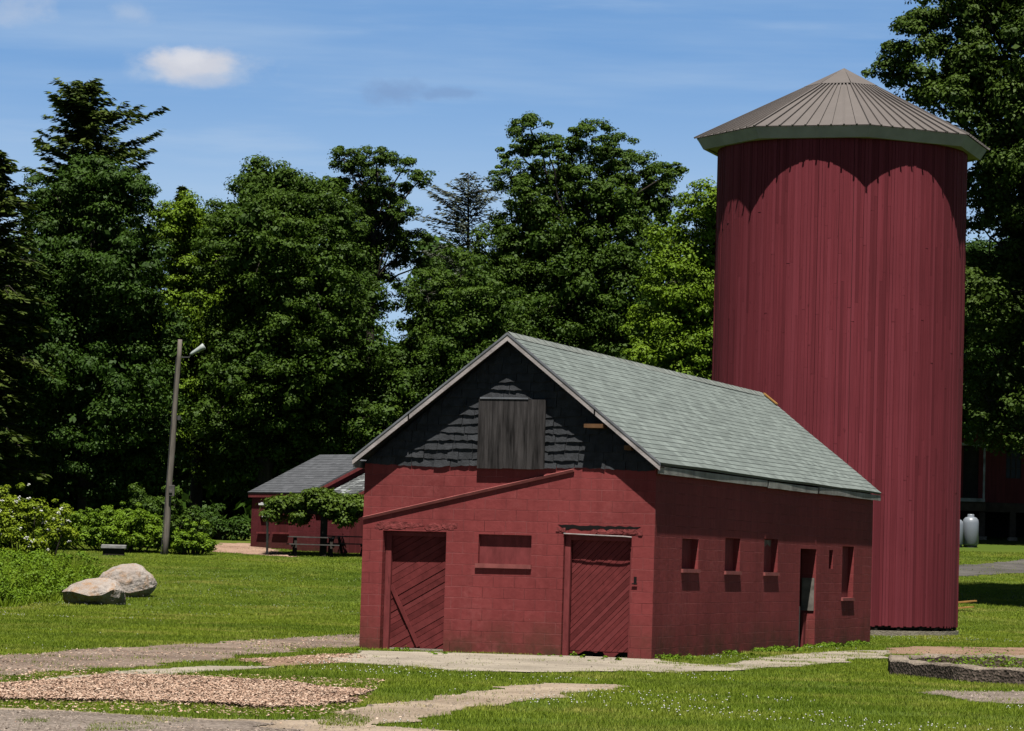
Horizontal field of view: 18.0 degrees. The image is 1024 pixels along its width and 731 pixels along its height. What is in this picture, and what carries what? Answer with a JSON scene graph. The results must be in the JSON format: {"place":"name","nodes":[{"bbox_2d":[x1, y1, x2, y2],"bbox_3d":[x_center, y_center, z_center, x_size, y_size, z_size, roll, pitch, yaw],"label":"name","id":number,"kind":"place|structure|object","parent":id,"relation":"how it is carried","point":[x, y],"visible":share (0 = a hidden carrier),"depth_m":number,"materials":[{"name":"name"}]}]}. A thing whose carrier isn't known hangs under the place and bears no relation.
{"place":"outdoors","nodes":[
{"label":"outdoors","id":0,"kind":"place"},
{"bbox_2d":[37,666,273,679],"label":"concrete path","id":1,"kind":"structure","parent":0,"point":[188,669],"depth_m":45.78,"materials":[{"name":"beige concrete"}]},
{"bbox_2d":[0,634,359,679],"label":"dirt road","id":2,"kind":"structure","parent":0,"point":[145,662],"depth_m":52.20,"materials":[{"name":"beige gravel"}]},
{"bbox_2d":[0,522,1023,730],"bbox_3d":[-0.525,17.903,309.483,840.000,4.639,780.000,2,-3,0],"label":"ground","id":3,"kind":"structure","parent":0,"point":[997,544],"depth_m":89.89,"materials":[{"name":"green plant"}]},
{"bbox_2d":[0,150,54,512],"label":"hemlock tree","id":4,"kind":"object","parent":3,"relation":"on","point":[10,249],"visible":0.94,"depth_m":138.16,"materials":[{"name":"green plant"}]},
{"bbox_2d":[0,483,78,556],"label":"flowering shrub","id":5,"kind":"object","parent":3,"relation":"on","point":[16,518],"visible":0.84,"depth_m":97.53,"materials":[{"name":"green plant"}]},
{"bbox_2d":[0,548,104,606],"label":"wild herbs","id":6,"kind":"object","parent":3,"relation":"on","point":[61,585],"visible":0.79,"depth_m":90.55,"materials":[{"name":"green plant"}]},
{"bbox_2d":[0,456,136,516],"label":"shrub","id":7,"kind":"object","parent":3,"relation":"on","point":[72,501],"visible":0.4,"depth_m":142.12,"materials":[{"name":"green plant"}]},
{"bbox_2d":[62,577,125,604],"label":"boulder","id":8,"kind":"object","parent":3,"relation":"on","point":[103,591],"visible":0.74,"depth_m":87.78,"materials":[{"name":"stone"}]},
{"bbox_2d":[10,77,182,296],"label":"hemlock tree","id":9,"kind":"object","parent":3,"relation":"on","point":[82,115],"visible":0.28,"depth_m":160.39,"materials":[{"name":"green plant"}]},
{"bbox_2d":[0,151,202,525],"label":"maple tree","id":10,"kind":"object","parent":3,"relation":"on","point":[103,314],"visible":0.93,"depth_m":141.14,"materials":[{"name":"green plant"}]},
{"bbox_2d":[29,501,181,552],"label":"shrub","id":11,"kind":"object","parent":3,"relation":"on","point":[129,527],"visible":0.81,"depth_m":121.37,"materials":[{"name":"green plant"}]},
{"bbox_2d":[101,544,126,555],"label":"stone bench","id":12,"kind":"object","parent":3,"relation":"on","point":[112,550],"visible":0.91,"depth_m":118.39,"materials":[{"name":"grey stone"}]},
{"bbox_2d":[99,563,156,596],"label":"boulder","id":13,"kind":"object","parent":3,"relation":"on","point":[135,580],"visible":0.69,"depth_m":92.31,"materials":[{"name":"stone"}]},
{"bbox_2d":[126,482,213,547],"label":"shrub","id":14,"kind":"object","parent":3,"relation":"on","point":[155,505],"visible":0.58,"depth_m":125.66,"materials":[{"name":"green plant"}]},
{"bbox_2d":[162,185,197,477],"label":"pine tree","id":15,"kind":"object","parent":3,"relation":"on","point":[181,188],"visible":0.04,"depth_m":178.75,"materials":[{"name":"green plant"}]},
{"bbox_2d":[161,339,205,554],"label":"utility pole","id":16,"kind":"object","parent":3,"relation":"on","point":[170,491],"visible":0.98,"depth_m":120.64,"materials":[{"name":"grey wood"}]},
{"bbox_2d":[0,688,368,708],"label":"mulch bed","id":17,"kind":"object","parent":3,"relation":"on","point":[238,705],"visible":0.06,"depth_m":35.88,"materials":[{"name":"brown wood"}]},
{"bbox_2d":[0,634,561,730],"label":"wood chips","id":18,"kind":"object","parent":17,"relation":"on","point":[230,689],"visible":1,"depth_m":38.31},
{"bbox_2d":[160,518,217,554],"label":"shrub","id":19,"kind":"object","parent":3,"relation":"on","point":[184,541],"visible":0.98,"depth_m":120.71,"materials":[{"name":"green plant"}]},
{"bbox_2d":[138,188,256,527],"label":"maple tree","id":20,"kind":"object","parent":3,"relation":"on","point":[178,223],"visible":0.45,"depth_m":149.28,"materials":[{"name":"green plant"}]},
{"bbox_2d":[192,503,250,540],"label":"shrub","id":21,"kind":"object","parent":3,"relation":"on","point":[235,527],"visible":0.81,"depth_m":135.60,"materials":[{"name":"green plant"}]},
{"bbox_2d":[212,543,296,556],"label":"mulch bed","id":22,"kind":"object","parent":3,"relation":"on","point":[246,550],"visible":0.93,"depth_m":126.26,"materials":[{"name":"beige gravel"}]},
{"bbox_2d":[174,154,401,530],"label":"oak tree","id":23,"kind":"object","parent":3,"relation":"on","point":[279,224],"visible":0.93,"depth_m":142.55,"materials":[{"name":"green plant"}]},
{"bbox_2d":[237,654,351,665],"bbox_3d":[-3.232,4.727,51.888,1.847,0.001,7.119,1,-4,16],"label":"dirt patch","id":24,"kind":"object","parent":3,"relation":"on","point":[275,662],"visible":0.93,"depth_m":51.04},
{"bbox_2d":[248,454,366,552],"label":"block shed","id":25,"kind":"structure","parent":3,"relation":"on","point":[340,474],"depth_m":128.37,"materials":[{"name":"red"}]},
{"bbox_2d":[256,517,269,533],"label":"window","id":26,"kind":"structure","parent":25,"relation":"in","point":[263,524],"depth_m":129.29,"materials":[{"name":"red"}]},
{"bbox_2d":[272,516,288,533],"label":"window","id":27,"kind":"structure","parent":25,"relation":"in","point":[282,528],"depth_m":128.28,"materials":[{"name":"red"}]},
{"bbox_2d":[349,516,362,552],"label":"door","id":28,"kind":"structure","parent":25,"relation":"in","point":[358,530],"depth_m":126.38,"materials":[{"name":"red wood"}]},
{"bbox_2d":[256,485,363,556],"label":"vine arbour","id":29,"kind":"object","parent":3,"relation":"on","point":[344,509],"visible":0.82,"depth_m":122.58,"materials":[{"name":"green plant"}]},
{"bbox_2d":[286,536,338,556],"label":"picnic table","id":30,"kind":"object","parent":3,"relation":"on","point":[294,544],"visible":0.98,"depth_m":122.33,"materials":[{"name":"grey wood"}]},
{"bbox_2d":[0,683,627,730],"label":"concrete path","id":31,"kind":"structure","parent":3,"relation":"on","point":[441,701],"depth_m":36.51,"materials":[{"name":"beige concrete"}]},
{"bbox_2d":[0,710,299,730],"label":"gravel patch","id":32,"kind":"object","parent":31,"relation":"on","point":[216,724],"visible":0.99,"depth_m":31.52,"materials":[{"name":"grey gravel"}]},
{"bbox_2d":[327,535,362,555],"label":"picnic table","id":33,"kind":"object","parent":3,"relation":"on","point":[339,543],"visible":0.47,"depth_m":124.34,"materials":[{"name":"grey wood"}]},
{"bbox_2d":[319,144,445,418],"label":"ash tree","id":34,"kind":"object","parent":3,"relation":"on","point":[367,202],"visible":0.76,"depth_m":156.71,"materials":[{"name":"green plant"}]},
{"bbox_2d":[328,245,548,453],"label":"maple tree","id":35,"kind":"object","parent":3,"relation":"on","point":[421,365],"visible":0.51,"depth_m":142.24,"materials":[{"name":"green plant"}]},
{"bbox_2d":[409,172,514,337],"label":"larch tree","id":36,"kind":"object","parent":3,"relation":"on","point":[462,227],"visible":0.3,"depth_m":172.37,"materials":[{"name":"green plant"}]},
{"bbox_2d":[0,232,998,524],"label":"wood","id":37,"kind":"object","parent":3,"relation":"on","point":[234,506],"visible":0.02,"depth_m":174.68,"materials":[{"name":"green plant"}]},
{"bbox_2d":[0,633,1023,730],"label":"loose stones","id":38,"kind":"object","parent":3,"relation":"on","point":[173,719],"visible":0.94,"depth_m":37.67,"materials":[{"name":"beige gravel"}]},
{"bbox_2d":[3,570,1022,730],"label":"clover flowers","id":39,"kind":"object","parent":3,"relation":"on","point":[400,719],"visible":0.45,"depth_m":40.30,"materials":[{"name":"white plant"}]},
{"bbox_2d":[453,111,689,361],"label":"maple tree","id":40,"kind":"object","parent":3,"relation":"on","point":[585,298],"visible":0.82,"depth_m":149.49,"materials":[{"name":"green plant"}]},
{"bbox_2d":[328,650,888,671],"bbox_3d":[2.227,5.295,58.824,7.815,0.006,21.618,0,-4,24],"label":"concrete apron","id":41,"kind":"object","parent":3,"relation":"on","point":[557,663],"visible":0.98,"depth_m":53.99,"materials":[{"name":"beige concrete"}]},
{"bbox_2d":[352,331,880,658],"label":"block barn","id":42,"kind":"structure","parent":3,"relation":"on","point":[523,494],"depth_m":58.77,"materials":[{"name":"concrete"}]},
{"bbox_2d":[383,531,445,651],"bbox_3d":[-1.742,4.131,58.858,1.212,2.185,0.133,1,-4,18],"label":"door","id":43,"kind":"structure","parent":42,"relation":"in","point":[408,625],"depth_m":58.90,"materials":[{"name":"red wood"}]},
{"bbox_2d":[475,534,531,568],"bbox_3d":[-0.127,3.362,58.237,1.064,0.609,0.207,1,-4,18],"label":"blind window","id":44,"kind":"structure","parent":42,"relation":"in","point":[496,551],"depth_m":58.24,"materials":[{"name":"red wood"}]},
{"bbox_2d":[562,535,631,657],"bbox_3d":[1.570,4.157,57.749,1.246,2.195,0.250,1,-4,18],"label":"door","id":45,"kind":"structure","parent":42,"relation":"in","point":[598,597],"depth_m":57.75,"materials":[{"name":"red wood"}]},
{"bbox_2d":[681,539,700,572],"bbox_3d":[3.216,3.516,59.632,0.242,0.625,1.220,1,-4,18],"label":"window","id":46,"kind":"structure","parent":42,"relation":"in","point":[686,543],"depth_m":59.84,"materials":[{"name":"red wood"}]},
{"bbox_2d":[724,538,741,574],"bbox_3d":[4.199,3.702,62.588,0.242,0.705,1.220,1,-4,18],"label":"window","id":47,"kind":"structure","parent":42,"relation":"in","point":[729,542],"depth_m":62.79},
{"bbox_2d":[763,539,779,575],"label":"window","id":48,"kind":"structure","parent":42,"relation":"in","point":[767,542],"depth_m":65.77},
{"bbox_2d":[841,546,854,600],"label":"window","id":49,"kind":"structure","parent":42,"relation":"in","point":[845,549],"depth_m":72.63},
{"bbox_2d":[617,176,716,379],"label":"locust tree","id":50,"kind":"object","parent":3,"relation":"on","point":[680,340],"visible":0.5,"depth_m":123.81,"materials":[{"name":"green plant"}]},
{"bbox_2d":[321,640,1023,667],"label":"weeds","id":51,"kind":"object","parent":3,"relation":"on","point":[823,644],"visible":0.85,"depth_m":57.44,"materials":[{"name":"green plant"}]},
{"bbox_2d":[694,68,989,635],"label":"silo","id":52,"kind":"object","parent":3,"relation":"on","point":[839,274],"visible":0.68,"depth_m":83.14,"materials":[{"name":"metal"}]},
{"bbox_2d":[861,0,1023,463],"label":"oak tree","id":53,"kind":"object","parent":3,"relation":"on","point":[976,65],"visible":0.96,"depth_m":96.81,"materials":[{"name":"green plant"}]},
{"bbox_2d":[887,646,1023,655],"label":"gravel pad","id":54,"kind":"object","parent":3,"relation":"on","point":[948,650],"visible":0.81,"depth_m":69.88,"materials":[{"name":"beige gravel"}]},
{"bbox_2d":[888,653,1023,684],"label":"concrete ring","id":55,"kind":"object","parent":3,"relation":"on","point":[915,666],"visible":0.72,"depth_m":51.48,"materials":[{"name":"grey concrete"}]},
{"bbox_2d":[959,520,962,547],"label":"gas tank","id":56,"kind":"object","parent":3,"relation":"on","point":[961,534],"visible":0.19,"depth_m":132.55,"materials":[{"name":"white metal"}]},
{"bbox_2d":[958,600,976,602],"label":"loose board","id":57,"kind":"object","parent":3,"relation":"on","point":[967,601],"visible":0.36,"depth_m":95.37,"materials":[{"name":"brown wood"}]},
{"bbox_2d":[963,514,978,547],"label":"gas tank","id":58,"kind":"object","parent":3,"relation":"on","point":[970,530],"visible":1,"depth_m":132.81,"materials":[{"name":"white metal"}]},
{"bbox_2d":[923,690,1023,703],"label":"gravel patch","id":59,"kind":"object","parent":3,"relation":"on","point":[1020,696],"visible":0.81,"depth_m":45.02,"materials":[{"name":"grey gravel"}]},
{"bbox_2d":[960,430,1023,540],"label":"timber barn","id":60,"kind":"structure","parent":3,"relation":"on","point":[992,494],"depth_m":140.04,"materials":[{"name":"red wood"}]},
{"bbox_2d":[963,446,978,497],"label":"door","id":61,"kind":"structure","parent":60,"relation":"in","point":[971,457],"depth_m":140.13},
{"bbox_2d":[1006,448,1021,478],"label":"window","id":62,"kind":"structure","parent":60,"relation":"in","point":[1013,464],"depth_m":140.13,"materials":[{"name":"black glass"}]},
{"bbox_2d":[962,227,1022,451],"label":"maple tree","id":63,"kind":"object","parent":3,"relation":"on","point":[980,368],"visible":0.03,"depth_m":134.81,"materials":[{"name":"green plant"}]},
{"bbox_2d":[0,0,1023,344],"label":"sky","id":64,"kind":"structure","parent":0,"point":[438,83],"materials":[{"name":"blue"}]},
{"bbox_2d":[959,559,1023,575],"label":"road","id":65,"kind":"structure","parent":0,"point":[1007,567],"depth_m":117.91,"materials":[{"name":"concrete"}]}
]}

